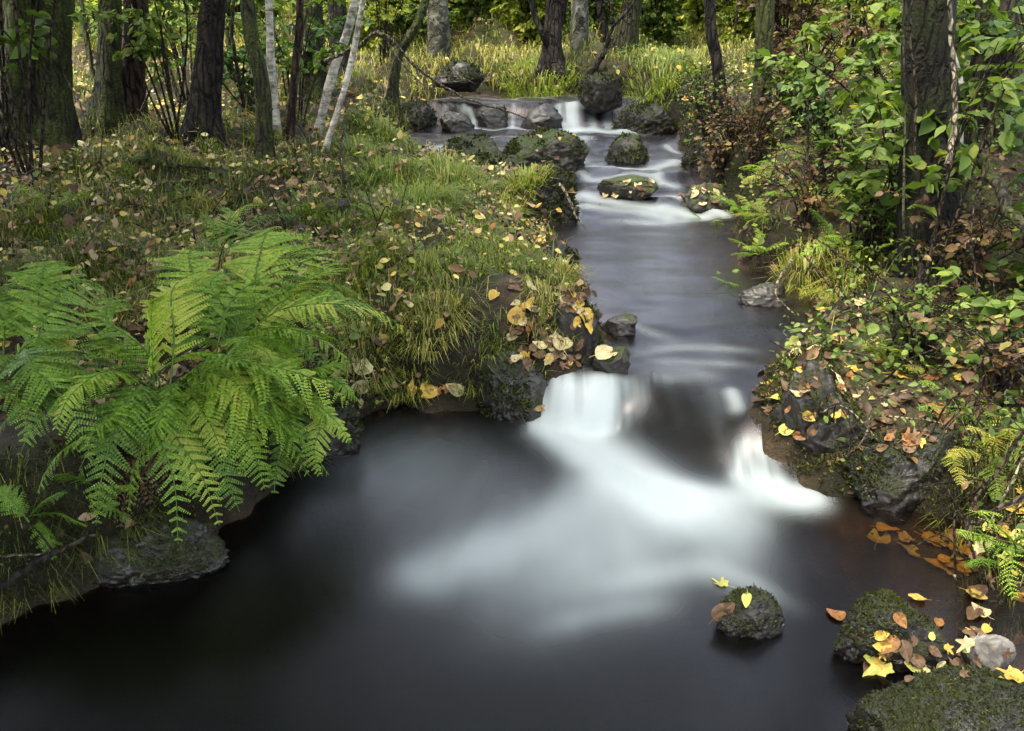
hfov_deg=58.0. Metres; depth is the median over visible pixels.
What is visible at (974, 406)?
dead twig
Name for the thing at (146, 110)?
sapling
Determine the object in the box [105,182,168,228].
dead twig
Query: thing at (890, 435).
fallen leaf
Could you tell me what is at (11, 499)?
fern
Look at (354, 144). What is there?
grass tussock
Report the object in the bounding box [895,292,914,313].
dead twig
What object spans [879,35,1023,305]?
sapling
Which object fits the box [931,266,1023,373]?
seedling
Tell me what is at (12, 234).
dead twig
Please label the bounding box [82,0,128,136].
tree
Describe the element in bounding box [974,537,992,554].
fallen leaf
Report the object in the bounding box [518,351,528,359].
fallen leaf
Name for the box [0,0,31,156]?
tree
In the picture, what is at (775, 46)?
tree
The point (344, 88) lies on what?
tree
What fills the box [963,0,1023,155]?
shrub
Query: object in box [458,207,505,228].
grass tussock
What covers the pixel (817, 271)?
twig
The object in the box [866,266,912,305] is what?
dead twig
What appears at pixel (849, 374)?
fallen leaf
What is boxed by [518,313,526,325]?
fallen leaf
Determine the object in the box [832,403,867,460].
dead twig
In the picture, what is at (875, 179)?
shrub
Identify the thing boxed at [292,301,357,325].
grass tussock
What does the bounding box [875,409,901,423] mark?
fallen leaf
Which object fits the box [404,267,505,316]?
grass tussock
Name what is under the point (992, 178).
leaning branch
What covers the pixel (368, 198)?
dead twig
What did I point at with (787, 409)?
fallen leaf
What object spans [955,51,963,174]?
tree
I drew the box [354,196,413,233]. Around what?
grass tussock
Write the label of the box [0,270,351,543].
fern
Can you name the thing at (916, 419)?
dead twig
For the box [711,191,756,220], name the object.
fern
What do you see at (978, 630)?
fallen leaf
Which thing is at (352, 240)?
grass tussock
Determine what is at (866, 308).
vine
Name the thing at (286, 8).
foliage
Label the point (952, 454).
fern
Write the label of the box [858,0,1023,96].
shrub
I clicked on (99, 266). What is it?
grass tussock
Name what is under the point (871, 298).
dead twig
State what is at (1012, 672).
fallen leaf
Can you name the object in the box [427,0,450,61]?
tree
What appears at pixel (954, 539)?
dead twig
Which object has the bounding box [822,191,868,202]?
fern
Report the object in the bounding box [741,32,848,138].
shrub
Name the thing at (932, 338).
bramble
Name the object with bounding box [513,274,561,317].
grass tussock
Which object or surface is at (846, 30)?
shrub
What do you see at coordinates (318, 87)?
tree
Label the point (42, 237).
grass tussock
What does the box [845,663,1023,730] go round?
boulder
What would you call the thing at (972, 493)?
dead twig
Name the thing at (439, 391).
fallen leaf
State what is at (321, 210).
grass tussock
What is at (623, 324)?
boulder
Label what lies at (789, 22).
sapling
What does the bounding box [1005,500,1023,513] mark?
fallen leaf
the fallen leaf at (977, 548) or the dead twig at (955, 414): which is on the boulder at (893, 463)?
the dead twig at (955, 414)
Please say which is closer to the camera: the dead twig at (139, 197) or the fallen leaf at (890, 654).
the fallen leaf at (890, 654)
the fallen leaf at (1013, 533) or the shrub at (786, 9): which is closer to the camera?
the fallen leaf at (1013, 533)
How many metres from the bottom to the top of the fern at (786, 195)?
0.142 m
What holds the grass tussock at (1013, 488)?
on the ground at (252, 494)
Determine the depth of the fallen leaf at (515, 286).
3.66 m
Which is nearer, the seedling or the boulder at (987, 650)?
the boulder at (987, 650)
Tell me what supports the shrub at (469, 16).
on the ground at (252, 494)
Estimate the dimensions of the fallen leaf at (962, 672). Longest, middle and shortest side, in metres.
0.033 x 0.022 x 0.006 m
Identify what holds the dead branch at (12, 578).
on the ground at (252, 494)
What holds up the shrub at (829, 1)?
on the ground at (252, 494)
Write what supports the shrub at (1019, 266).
on the ground at (252, 494)
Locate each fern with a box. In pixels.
[0,260,110,457]
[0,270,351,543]
[0,484,86,559]
[11,182,96,206]
[53,472,138,522]
[122,179,192,199]
[137,226,409,371]
[166,202,310,257]
[236,334,360,493]
[266,185,337,215]
[333,160,389,182]
[350,192,416,219]
[687,208,737,223]
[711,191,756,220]
[714,269,739,286]
[721,194,770,227]
[729,223,788,256]
[740,149,805,183]
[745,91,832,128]
[764,169,822,196]
[774,128,868,157]
[784,277,826,298]
[793,180,851,217]
[799,208,884,263]
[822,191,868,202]
[824,230,897,278]
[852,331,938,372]
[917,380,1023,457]
[941,263,1018,312]
[941,425,1017,498]
[956,509,1023,598]
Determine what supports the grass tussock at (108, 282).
on the ground at (252, 494)
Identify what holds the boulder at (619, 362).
in the stream water
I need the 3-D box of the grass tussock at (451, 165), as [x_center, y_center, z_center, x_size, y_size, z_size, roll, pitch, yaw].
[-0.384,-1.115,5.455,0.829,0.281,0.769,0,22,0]
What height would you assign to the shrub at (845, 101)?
0.894 m
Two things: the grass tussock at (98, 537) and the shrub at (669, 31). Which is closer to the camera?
the grass tussock at (98, 537)
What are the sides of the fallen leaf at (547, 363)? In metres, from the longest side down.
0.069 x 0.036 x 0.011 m
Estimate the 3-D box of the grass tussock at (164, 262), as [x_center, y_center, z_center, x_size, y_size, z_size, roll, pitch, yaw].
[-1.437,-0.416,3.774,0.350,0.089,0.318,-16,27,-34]
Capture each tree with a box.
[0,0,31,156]
[31,0,81,156]
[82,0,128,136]
[121,0,149,124]
[180,0,226,147]
[240,0,276,169]
[265,0,281,135]
[285,0,303,142]
[298,0,333,105]
[312,0,358,137]
[323,0,365,152]
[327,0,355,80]
[385,0,429,114]
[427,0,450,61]
[528,0,567,82]
[570,0,588,55]
[595,0,610,44]
[608,0,642,55]
[704,0,732,130]
[741,0,774,137]
[773,17,778,71]
[892,0,969,278]
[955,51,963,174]
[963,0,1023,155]
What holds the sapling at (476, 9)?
on the ground at (252, 494)
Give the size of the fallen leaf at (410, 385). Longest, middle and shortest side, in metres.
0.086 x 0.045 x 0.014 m
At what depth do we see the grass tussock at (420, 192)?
4.93 m
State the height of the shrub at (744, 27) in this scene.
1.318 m
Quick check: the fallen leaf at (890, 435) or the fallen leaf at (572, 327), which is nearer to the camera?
the fallen leaf at (890, 435)
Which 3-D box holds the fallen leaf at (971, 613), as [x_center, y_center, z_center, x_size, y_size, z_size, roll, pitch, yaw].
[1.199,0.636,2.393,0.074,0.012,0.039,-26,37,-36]
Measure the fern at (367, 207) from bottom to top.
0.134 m
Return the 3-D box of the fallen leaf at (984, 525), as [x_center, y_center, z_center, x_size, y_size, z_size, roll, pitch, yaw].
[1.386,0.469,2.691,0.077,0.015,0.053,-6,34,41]
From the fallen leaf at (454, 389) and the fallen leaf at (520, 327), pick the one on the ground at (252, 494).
the fallen leaf at (454, 389)
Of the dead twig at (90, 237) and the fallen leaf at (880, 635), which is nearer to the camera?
the fallen leaf at (880, 635)
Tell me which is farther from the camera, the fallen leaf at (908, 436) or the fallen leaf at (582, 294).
the fallen leaf at (582, 294)
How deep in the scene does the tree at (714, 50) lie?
6.64 m
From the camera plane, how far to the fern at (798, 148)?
5.28 m
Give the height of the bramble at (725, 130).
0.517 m
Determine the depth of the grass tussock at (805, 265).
4.40 m
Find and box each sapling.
[75,0,122,82]
[76,0,97,65]
[122,1,262,120]
[164,0,295,77]
[238,0,281,27]
[322,2,327,33]
[452,0,487,21]
[616,0,683,19]
[704,0,738,43]
[745,0,827,53]
[808,0,901,76]
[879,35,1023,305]
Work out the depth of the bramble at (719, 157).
6.18 m
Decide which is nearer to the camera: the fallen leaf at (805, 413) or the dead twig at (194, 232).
the fallen leaf at (805, 413)
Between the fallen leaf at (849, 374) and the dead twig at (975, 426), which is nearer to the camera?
the dead twig at (975, 426)
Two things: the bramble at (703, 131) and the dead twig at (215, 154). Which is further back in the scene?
the bramble at (703, 131)
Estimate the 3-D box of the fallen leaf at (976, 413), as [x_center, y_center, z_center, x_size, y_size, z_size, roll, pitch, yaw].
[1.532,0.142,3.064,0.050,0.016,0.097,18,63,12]
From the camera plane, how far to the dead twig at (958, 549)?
2.58 m
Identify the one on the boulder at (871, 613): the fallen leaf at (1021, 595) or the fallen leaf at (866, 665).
the fallen leaf at (866, 665)
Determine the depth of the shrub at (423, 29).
9.52 m
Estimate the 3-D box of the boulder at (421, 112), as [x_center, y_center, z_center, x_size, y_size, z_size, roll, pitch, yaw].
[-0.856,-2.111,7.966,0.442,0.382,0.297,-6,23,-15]
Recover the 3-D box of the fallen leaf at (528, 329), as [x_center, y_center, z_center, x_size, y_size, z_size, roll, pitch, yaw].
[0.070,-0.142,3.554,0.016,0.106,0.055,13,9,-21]
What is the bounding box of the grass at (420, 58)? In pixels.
[0,4,1023,415]
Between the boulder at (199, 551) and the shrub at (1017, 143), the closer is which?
the boulder at (199, 551)
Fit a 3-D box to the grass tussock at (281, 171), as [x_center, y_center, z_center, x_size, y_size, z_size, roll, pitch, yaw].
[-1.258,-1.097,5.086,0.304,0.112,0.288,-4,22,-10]
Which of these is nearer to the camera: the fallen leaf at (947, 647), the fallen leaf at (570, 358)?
the fallen leaf at (947, 647)
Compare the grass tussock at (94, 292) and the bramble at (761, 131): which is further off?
the bramble at (761, 131)
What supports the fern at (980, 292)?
on the ground at (252, 494)
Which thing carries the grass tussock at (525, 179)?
on the boulder at (554, 193)
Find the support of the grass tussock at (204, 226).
on the ground at (252, 494)
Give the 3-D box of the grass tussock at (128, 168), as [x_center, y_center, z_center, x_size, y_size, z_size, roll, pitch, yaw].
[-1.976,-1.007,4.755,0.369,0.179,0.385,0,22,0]
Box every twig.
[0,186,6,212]
[0,553,56,557]
[8,165,60,213]
[10,215,13,252]
[16,241,106,285]
[36,180,50,212]
[63,74,87,119]
[78,220,109,258]
[100,119,110,163]
[105,179,133,227]
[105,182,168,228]
[109,204,161,231]
[131,180,188,206]
[140,57,155,110]
[187,141,228,177]
[193,228,197,243]
[200,105,229,153]
[209,173,255,215]
[217,230,236,271]
[230,0,273,110]
[261,165,300,181]
[267,188,286,229]
[272,140,303,182]
[284,213,297,277]
[324,149,351,203]
[337,128,347,183]
[351,163,380,232]
[368,206,390,249]
[396,244,419,291]
[398,162,416,219]
[557,182,585,228]
[767,340,797,357]
[774,221,825,255]
[798,0,809,172]
[804,255,877,321]
[818,330,839,346]
[819,352,873,362]
[819,405,878,440]
[822,242,927,316]
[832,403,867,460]
[842,428,939,457]
[846,441,873,463]
[848,404,850,454]
[859,473,968,528]
[865,289,889,326]
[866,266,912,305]
[866,386,970,439]
[880,344,948,382]
[883,264,924,353]
[886,415,952,430]
[890,285,894,321]
[894,274,928,297]
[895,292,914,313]
[896,479,985,503]
[901,0,906,228]
[901,357,929,388]
[907,534,974,572]
[909,0,917,155]
[914,372,950,413]
[914,484,963,513]
[930,395,992,434]
[933,413,983,444]
[934,403,999,435]
[941,396,1021,428]
[949,352,985,405]
[953,510,970,555]
[958,272,977,315]
[962,388,1004,435]
[964,429,1023,540]
[965,374,985,427]
[966,493,1023,606]
[967,407,980,452]
[968,438,1005,481]
[969,110,996,296]
[985,457,1023,529]
[985,539,1016,557]
[989,572,1022,615]
[994,175,1011,205]
[998,502,1023,522]
[999,283,1009,299]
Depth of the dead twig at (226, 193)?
4.54 m
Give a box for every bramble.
[668,70,735,141]
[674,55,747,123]
[683,118,744,180]
[686,80,780,158]
[715,83,791,177]
[742,124,873,231]
[766,100,881,201]
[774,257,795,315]
[807,158,958,267]
[844,276,999,375]
[874,189,1023,307]
[907,304,1023,419]
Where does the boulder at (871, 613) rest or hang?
in the stream water
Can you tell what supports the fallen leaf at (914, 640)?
on the boulder at (871, 613)
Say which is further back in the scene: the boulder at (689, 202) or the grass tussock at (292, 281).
the boulder at (689, 202)
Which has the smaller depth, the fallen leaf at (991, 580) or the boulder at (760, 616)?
the boulder at (760, 616)
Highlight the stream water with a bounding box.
[0,94,1023,730]
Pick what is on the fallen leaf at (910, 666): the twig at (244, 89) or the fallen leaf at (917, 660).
the fallen leaf at (917, 660)
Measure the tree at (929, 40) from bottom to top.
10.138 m
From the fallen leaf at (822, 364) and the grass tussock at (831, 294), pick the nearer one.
the fallen leaf at (822, 364)
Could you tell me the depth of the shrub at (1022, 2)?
5.43 m
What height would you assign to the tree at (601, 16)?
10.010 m
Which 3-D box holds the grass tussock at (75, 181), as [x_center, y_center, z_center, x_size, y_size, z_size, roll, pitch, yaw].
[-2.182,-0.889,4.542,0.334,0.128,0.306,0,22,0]
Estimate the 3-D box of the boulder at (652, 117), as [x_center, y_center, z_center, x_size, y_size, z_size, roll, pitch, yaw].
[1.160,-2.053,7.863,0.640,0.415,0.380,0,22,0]
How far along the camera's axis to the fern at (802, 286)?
4.33 m
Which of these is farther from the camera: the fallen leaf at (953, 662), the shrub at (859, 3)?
the shrub at (859, 3)
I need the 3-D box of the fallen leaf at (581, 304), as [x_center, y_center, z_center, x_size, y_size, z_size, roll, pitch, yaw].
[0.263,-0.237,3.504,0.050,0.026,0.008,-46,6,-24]
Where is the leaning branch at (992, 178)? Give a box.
[968,146,1023,237]
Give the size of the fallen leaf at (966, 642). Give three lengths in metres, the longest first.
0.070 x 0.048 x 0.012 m
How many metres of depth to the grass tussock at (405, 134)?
7.20 m
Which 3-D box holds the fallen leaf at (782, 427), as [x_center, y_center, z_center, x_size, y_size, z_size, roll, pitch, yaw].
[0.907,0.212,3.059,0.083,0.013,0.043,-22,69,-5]
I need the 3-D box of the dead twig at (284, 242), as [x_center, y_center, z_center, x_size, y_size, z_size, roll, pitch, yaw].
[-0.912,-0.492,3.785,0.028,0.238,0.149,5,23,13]
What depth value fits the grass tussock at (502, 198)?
5.47 m
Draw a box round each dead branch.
[0,521,96,592]
[323,30,543,128]
[576,0,635,86]
[712,115,769,138]
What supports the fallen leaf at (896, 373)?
on the ground at (252, 494)
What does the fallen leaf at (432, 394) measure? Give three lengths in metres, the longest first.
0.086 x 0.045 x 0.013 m
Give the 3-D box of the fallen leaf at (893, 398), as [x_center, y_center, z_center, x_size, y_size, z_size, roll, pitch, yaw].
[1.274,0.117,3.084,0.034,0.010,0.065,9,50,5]
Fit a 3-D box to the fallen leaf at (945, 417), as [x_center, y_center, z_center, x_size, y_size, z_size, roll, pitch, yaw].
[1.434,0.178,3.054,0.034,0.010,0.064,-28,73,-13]
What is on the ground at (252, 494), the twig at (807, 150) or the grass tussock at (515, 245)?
the grass tussock at (515, 245)
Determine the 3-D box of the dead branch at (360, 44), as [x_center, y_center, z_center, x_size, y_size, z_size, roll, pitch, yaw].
[-0.345,-1.894,6.337,1.779,0.800,0.504,-11,25,-25]
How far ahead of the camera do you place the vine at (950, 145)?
3.29 m
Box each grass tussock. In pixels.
[0,192,64,245]
[0,216,186,304]
[0,445,97,632]
[2,211,74,254]
[11,193,89,241]
[16,423,181,585]
[22,141,132,180]
[23,201,88,243]
[41,245,129,286]
[50,169,103,197]
[63,280,155,329]
[64,242,132,279]
[67,280,109,306]
[100,150,160,187]
[109,276,175,307]
[128,251,187,277]
[145,284,219,321]
[162,187,233,215]
[175,216,253,248]
[178,153,209,169]
[184,214,240,241]
[190,135,233,157]
[202,169,262,205]
[212,263,284,297]
[230,115,296,143]
[239,365,337,479]
[259,156,308,176]
[260,237,348,274]
[270,263,368,325]
[272,204,322,242]
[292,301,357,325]
[293,202,343,234]
[295,196,344,232]
[300,176,348,195]
[306,310,417,402]
[309,205,362,244]
[311,264,356,299]
[315,132,408,167]
[315,235,412,308]
[334,231,401,253]
[337,262,429,355]
[340,150,449,194]
[341,102,420,152]
[343,239,398,275]
[349,174,488,215]
[352,196,418,235]
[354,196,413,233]
[361,225,419,260]
[365,234,427,270]
[369,301,450,413]
[377,165,429,192]
[382,289,455,346]
[383,238,482,293]
[389,121,419,146]
[391,283,481,363]
[392,150,508,198]
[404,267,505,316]
[409,209,516,243]
[414,149,444,163]
[419,212,491,239]
[423,249,464,273]
[440,317,508,403]
[442,247,503,280]
[451,231,534,274]
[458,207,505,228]
[465,180,539,221]
[467,298,527,355]
[470,214,505,231]
[475,234,560,271]
[494,51,581,97]
[494,158,562,203]
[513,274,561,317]
[528,252,594,287]
[616,45,709,108]
[754,234,841,297]
[803,234,894,306]
[916,440,1023,555]
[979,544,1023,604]
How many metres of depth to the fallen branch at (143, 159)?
4.83 m
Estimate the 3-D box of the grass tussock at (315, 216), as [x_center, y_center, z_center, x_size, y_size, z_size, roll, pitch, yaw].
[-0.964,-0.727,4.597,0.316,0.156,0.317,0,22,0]
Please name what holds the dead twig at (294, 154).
on the ground at (252, 494)
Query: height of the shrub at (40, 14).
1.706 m
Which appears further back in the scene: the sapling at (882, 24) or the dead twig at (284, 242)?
the sapling at (882, 24)
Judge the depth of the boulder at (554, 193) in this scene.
5.60 m
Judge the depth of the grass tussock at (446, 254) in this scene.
3.84 m
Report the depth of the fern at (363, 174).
5.26 m
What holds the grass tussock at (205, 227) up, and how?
on the ground at (252, 494)
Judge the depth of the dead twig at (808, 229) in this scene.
4.26 m
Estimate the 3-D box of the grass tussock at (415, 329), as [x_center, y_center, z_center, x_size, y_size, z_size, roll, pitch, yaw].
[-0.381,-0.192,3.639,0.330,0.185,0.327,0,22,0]
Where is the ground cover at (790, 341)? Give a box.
[0,3,1023,552]
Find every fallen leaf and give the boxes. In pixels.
[351,380,372,393]
[352,347,373,382]
[407,380,416,398]
[415,380,432,392]
[421,386,439,397]
[430,386,441,399]
[439,383,451,393]
[446,383,463,396]
[488,287,499,299]
[505,333,517,340]
[507,282,520,290]
[507,302,525,329]
[509,326,515,335]
[510,299,519,304]
[511,354,522,361]
[515,320,523,333]
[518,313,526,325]
[518,345,527,352]
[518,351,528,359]
[521,297,534,311]
[523,354,531,370]
[526,281,535,289]
[526,316,533,340]
[527,305,540,311]
[527,318,536,329]
[529,338,537,354]
[532,341,546,348]
[532,350,544,358]
[538,327,546,336]
[543,335,552,347]
[544,352,553,364]
[552,329,572,355]
[554,350,563,358]
[556,360,569,369]
[565,294,576,304]
[567,354,575,365]
[569,306,577,312]
[570,323,576,332]
[573,316,580,325]
[575,292,589,300]
[575,307,583,313]
[577,300,584,307]
[579,307,593,333]
[591,345,618,359]
[691,188,699,197]
[709,602,734,623]
[711,197,719,202]
[712,577,731,586]
[741,591,751,607]
[762,404,773,411]
[768,393,779,398]
[776,424,793,434]
[784,406,790,412]
[789,389,801,396]
[789,431,804,439]
[793,366,802,372]
[801,411,814,420]
[802,412,816,420]
[807,424,817,437]
[819,361,828,366]
[824,351,831,358]
[826,608,845,619]
[828,309,840,318]
[830,409,840,418]
[831,369,845,390]
[833,333,846,343]
[837,383,845,389]
[844,363,862,372]
[846,371,853,376]
[854,297,863,307]
[862,654,894,676]
[863,661,870,671]
[871,356,882,363]
[871,630,888,640]
[873,444,887,451]
[873,642,891,652]
[873,657,883,670]
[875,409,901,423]
[878,652,885,660]
[881,635,900,653]
[882,371,906,377]
[884,433,894,440]
[884,652,892,660]
[886,425,896,433]
[889,395,897,406]
[892,609,906,627]
[897,427,919,443]
[897,434,920,445]
[898,640,912,661]
[902,434,916,456]
[903,675,913,681]
[904,660,925,672]
[907,427,923,446]
[908,593,926,599]
[910,654,930,667]
[911,634,917,647]
[916,438,925,447]
[918,374,935,380]
[918,397,930,407]
[926,645,941,656]
[928,403,952,413]
[929,632,934,640]
[934,617,943,626]
[935,414,954,424]
[936,661,945,667]
[941,415,950,422]
[943,643,953,654]
[948,657,958,665]
[953,373,961,381]
[954,657,964,665]
[956,633,978,652]
[957,667,969,677]
[959,587,987,598]
[959,628,975,636]
[962,388,973,396]
[966,401,981,418]
[966,603,982,619]
[968,581,987,597]
[969,551,984,558]
[970,626,984,634]
[971,602,993,619]
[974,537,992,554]
[981,623,992,633]
[982,519,994,532]
[984,572,997,583]
[990,522,1009,531]
[996,551,1013,564]
[996,665,1023,682]
[998,480,1012,489]
[998,525,1010,537]
[1003,647,1014,657]
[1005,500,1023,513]
[1005,515,1018,521]
[1010,529,1023,545]
[1014,592,1023,597]
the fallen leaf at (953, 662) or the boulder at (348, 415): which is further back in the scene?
the boulder at (348, 415)
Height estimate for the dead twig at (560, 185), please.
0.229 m
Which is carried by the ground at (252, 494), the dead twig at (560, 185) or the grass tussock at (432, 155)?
the grass tussock at (432, 155)
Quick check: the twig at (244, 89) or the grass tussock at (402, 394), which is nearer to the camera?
the grass tussock at (402, 394)
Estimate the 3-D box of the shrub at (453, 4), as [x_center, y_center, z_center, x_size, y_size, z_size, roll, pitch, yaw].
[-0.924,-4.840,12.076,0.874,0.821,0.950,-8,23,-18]
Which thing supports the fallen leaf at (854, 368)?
on the leaf litter
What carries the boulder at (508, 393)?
on the ground at (252, 494)
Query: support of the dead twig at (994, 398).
on the ground at (252, 494)
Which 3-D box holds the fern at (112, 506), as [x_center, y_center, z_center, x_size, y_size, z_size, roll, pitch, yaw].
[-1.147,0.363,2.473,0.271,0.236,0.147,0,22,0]
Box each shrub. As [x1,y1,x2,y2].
[0,0,55,188]
[0,0,57,162]
[68,0,198,139]
[77,0,161,40]
[122,0,199,107]
[154,0,181,36]
[154,12,315,111]
[180,0,238,38]
[196,0,242,35]
[228,0,350,126]
[255,0,281,20]
[261,12,374,85]
[273,0,295,24]
[294,0,328,29]
[323,0,399,51]
[358,0,420,65]
[375,0,462,42]
[388,0,453,39]
[448,0,463,22]
[449,0,503,30]
[456,1,484,16]
[484,0,525,17]
[490,0,570,45]
[563,3,570,30]
[568,0,620,39]
[592,0,621,26]
[619,0,659,36]
[639,0,688,49]
[650,0,701,28]
[677,0,742,34]
[716,0,782,46]
[737,0,849,101]
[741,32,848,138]
[748,0,828,25]
[753,5,891,129]
[757,0,1023,183]
[777,72,894,168]
[781,0,846,58]
[793,0,845,42]
[812,58,979,253]
[813,0,898,76]
[830,0,858,18]
[850,0,1023,210]
[857,0,971,55]
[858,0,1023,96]
[867,0,901,42]
[976,1,1023,186]
[983,201,1023,316]
[998,18,1023,130]
[1021,1,1023,95]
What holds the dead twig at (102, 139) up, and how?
on the ground at (252, 494)
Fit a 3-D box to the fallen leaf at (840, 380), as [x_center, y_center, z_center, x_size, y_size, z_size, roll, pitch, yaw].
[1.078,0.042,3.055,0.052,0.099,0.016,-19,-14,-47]
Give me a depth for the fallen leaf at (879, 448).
2.88 m
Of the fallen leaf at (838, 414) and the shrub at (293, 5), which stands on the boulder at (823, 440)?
the fallen leaf at (838, 414)
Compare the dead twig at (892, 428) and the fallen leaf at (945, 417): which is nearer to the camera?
the dead twig at (892, 428)
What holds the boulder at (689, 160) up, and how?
on the ground at (252, 494)
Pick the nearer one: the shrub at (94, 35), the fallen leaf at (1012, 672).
the fallen leaf at (1012, 672)
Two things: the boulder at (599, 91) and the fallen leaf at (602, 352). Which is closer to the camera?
the fallen leaf at (602, 352)
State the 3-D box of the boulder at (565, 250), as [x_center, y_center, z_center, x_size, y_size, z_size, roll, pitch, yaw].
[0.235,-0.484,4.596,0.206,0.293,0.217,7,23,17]
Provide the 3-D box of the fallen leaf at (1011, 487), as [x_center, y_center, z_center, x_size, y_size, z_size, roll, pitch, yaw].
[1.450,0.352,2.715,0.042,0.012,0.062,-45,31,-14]
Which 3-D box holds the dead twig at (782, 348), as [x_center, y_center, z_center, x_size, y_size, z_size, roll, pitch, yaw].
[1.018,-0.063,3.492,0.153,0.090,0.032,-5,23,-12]
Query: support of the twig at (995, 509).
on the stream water
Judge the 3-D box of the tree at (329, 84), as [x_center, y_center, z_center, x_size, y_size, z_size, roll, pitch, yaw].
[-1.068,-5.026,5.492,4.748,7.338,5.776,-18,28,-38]
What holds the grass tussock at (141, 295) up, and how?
on the ground at (252, 494)
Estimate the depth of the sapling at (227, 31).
7.28 m
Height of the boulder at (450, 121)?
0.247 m
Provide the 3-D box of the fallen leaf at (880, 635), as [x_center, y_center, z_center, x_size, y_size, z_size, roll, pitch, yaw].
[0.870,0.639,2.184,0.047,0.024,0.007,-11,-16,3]
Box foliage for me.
[279,3,291,12]
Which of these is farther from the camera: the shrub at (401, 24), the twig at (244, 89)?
the shrub at (401, 24)
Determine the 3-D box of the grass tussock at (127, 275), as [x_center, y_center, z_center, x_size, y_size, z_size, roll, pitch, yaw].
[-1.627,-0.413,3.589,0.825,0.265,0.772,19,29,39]
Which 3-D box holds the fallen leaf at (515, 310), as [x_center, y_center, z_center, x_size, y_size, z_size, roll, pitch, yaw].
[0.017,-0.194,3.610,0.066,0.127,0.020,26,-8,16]
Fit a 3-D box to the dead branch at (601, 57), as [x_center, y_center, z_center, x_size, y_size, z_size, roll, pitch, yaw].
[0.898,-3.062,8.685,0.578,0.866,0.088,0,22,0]
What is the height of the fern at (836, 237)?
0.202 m
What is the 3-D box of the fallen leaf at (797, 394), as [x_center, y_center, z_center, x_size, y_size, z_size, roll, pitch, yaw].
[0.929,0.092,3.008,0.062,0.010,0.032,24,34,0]
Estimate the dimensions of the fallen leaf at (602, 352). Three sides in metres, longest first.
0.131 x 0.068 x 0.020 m
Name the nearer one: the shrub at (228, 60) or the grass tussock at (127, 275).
the grass tussock at (127, 275)
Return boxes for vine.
[845,382,870,456]
[865,292,885,337]
[944,0,957,166]
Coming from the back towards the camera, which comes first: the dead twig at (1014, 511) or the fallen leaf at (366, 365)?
the fallen leaf at (366, 365)
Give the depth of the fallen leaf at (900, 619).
2.18 m
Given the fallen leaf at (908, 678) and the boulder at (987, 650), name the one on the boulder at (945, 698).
the fallen leaf at (908, 678)
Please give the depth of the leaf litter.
4.19 m
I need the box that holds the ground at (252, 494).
[0,6,1023,624]
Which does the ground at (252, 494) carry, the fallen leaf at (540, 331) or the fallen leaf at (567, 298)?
the fallen leaf at (540, 331)
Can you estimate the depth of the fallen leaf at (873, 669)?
2.19 m
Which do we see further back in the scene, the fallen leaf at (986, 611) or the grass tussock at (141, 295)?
the grass tussock at (141, 295)
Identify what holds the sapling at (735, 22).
on the ground at (252, 494)
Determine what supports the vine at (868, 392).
hanging from the boulder at (823, 440)
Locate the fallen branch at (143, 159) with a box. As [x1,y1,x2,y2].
[98,155,218,171]
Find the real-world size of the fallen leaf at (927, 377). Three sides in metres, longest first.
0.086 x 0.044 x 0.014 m
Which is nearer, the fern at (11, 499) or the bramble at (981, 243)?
the fern at (11, 499)
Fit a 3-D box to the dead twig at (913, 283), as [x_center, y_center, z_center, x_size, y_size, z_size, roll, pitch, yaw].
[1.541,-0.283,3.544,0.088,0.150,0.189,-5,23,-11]
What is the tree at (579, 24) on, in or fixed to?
on the ground at (252, 494)
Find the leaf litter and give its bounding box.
[0,12,1023,597]
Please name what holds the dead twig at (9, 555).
on the ground at (252, 494)
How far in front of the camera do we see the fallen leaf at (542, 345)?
3.50 m
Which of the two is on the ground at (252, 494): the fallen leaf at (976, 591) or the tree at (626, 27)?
the tree at (626, 27)
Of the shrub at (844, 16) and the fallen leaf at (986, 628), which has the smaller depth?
the fallen leaf at (986, 628)
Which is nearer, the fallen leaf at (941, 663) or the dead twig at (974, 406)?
the fallen leaf at (941, 663)
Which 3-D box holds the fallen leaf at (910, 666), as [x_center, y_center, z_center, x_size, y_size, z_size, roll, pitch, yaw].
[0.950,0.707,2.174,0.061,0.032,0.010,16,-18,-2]
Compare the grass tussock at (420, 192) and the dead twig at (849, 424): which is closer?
the dead twig at (849, 424)
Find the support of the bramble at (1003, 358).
on the ground at (252, 494)
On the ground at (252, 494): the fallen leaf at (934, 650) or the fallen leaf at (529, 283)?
the fallen leaf at (529, 283)
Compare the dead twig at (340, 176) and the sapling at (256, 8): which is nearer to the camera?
the dead twig at (340, 176)
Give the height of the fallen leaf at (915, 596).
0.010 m
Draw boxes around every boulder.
[91,505,229,587]
[292,395,364,459]
[401,98,437,128]
[435,58,485,92]
[440,111,474,131]
[441,132,501,164]
[471,348,549,422]
[475,102,508,128]
[498,126,589,171]
[503,167,579,222]
[521,103,562,129]
[540,240,581,274]
[550,285,606,364]
[577,70,623,113]
[592,346,630,373]
[597,174,658,199]
[601,312,637,335]
[604,131,649,163]
[611,100,678,134]
[680,139,709,168]
[682,182,730,212]
[716,585,784,638]
[738,282,787,306]
[768,353,875,456]
[832,587,955,672]
[844,422,965,512]
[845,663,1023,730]
[960,634,1015,672]
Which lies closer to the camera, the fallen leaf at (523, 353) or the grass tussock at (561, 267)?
the fallen leaf at (523, 353)
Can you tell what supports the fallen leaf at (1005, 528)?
on the ground at (252, 494)
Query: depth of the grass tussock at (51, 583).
2.40 m
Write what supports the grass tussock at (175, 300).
on the ground at (252, 494)

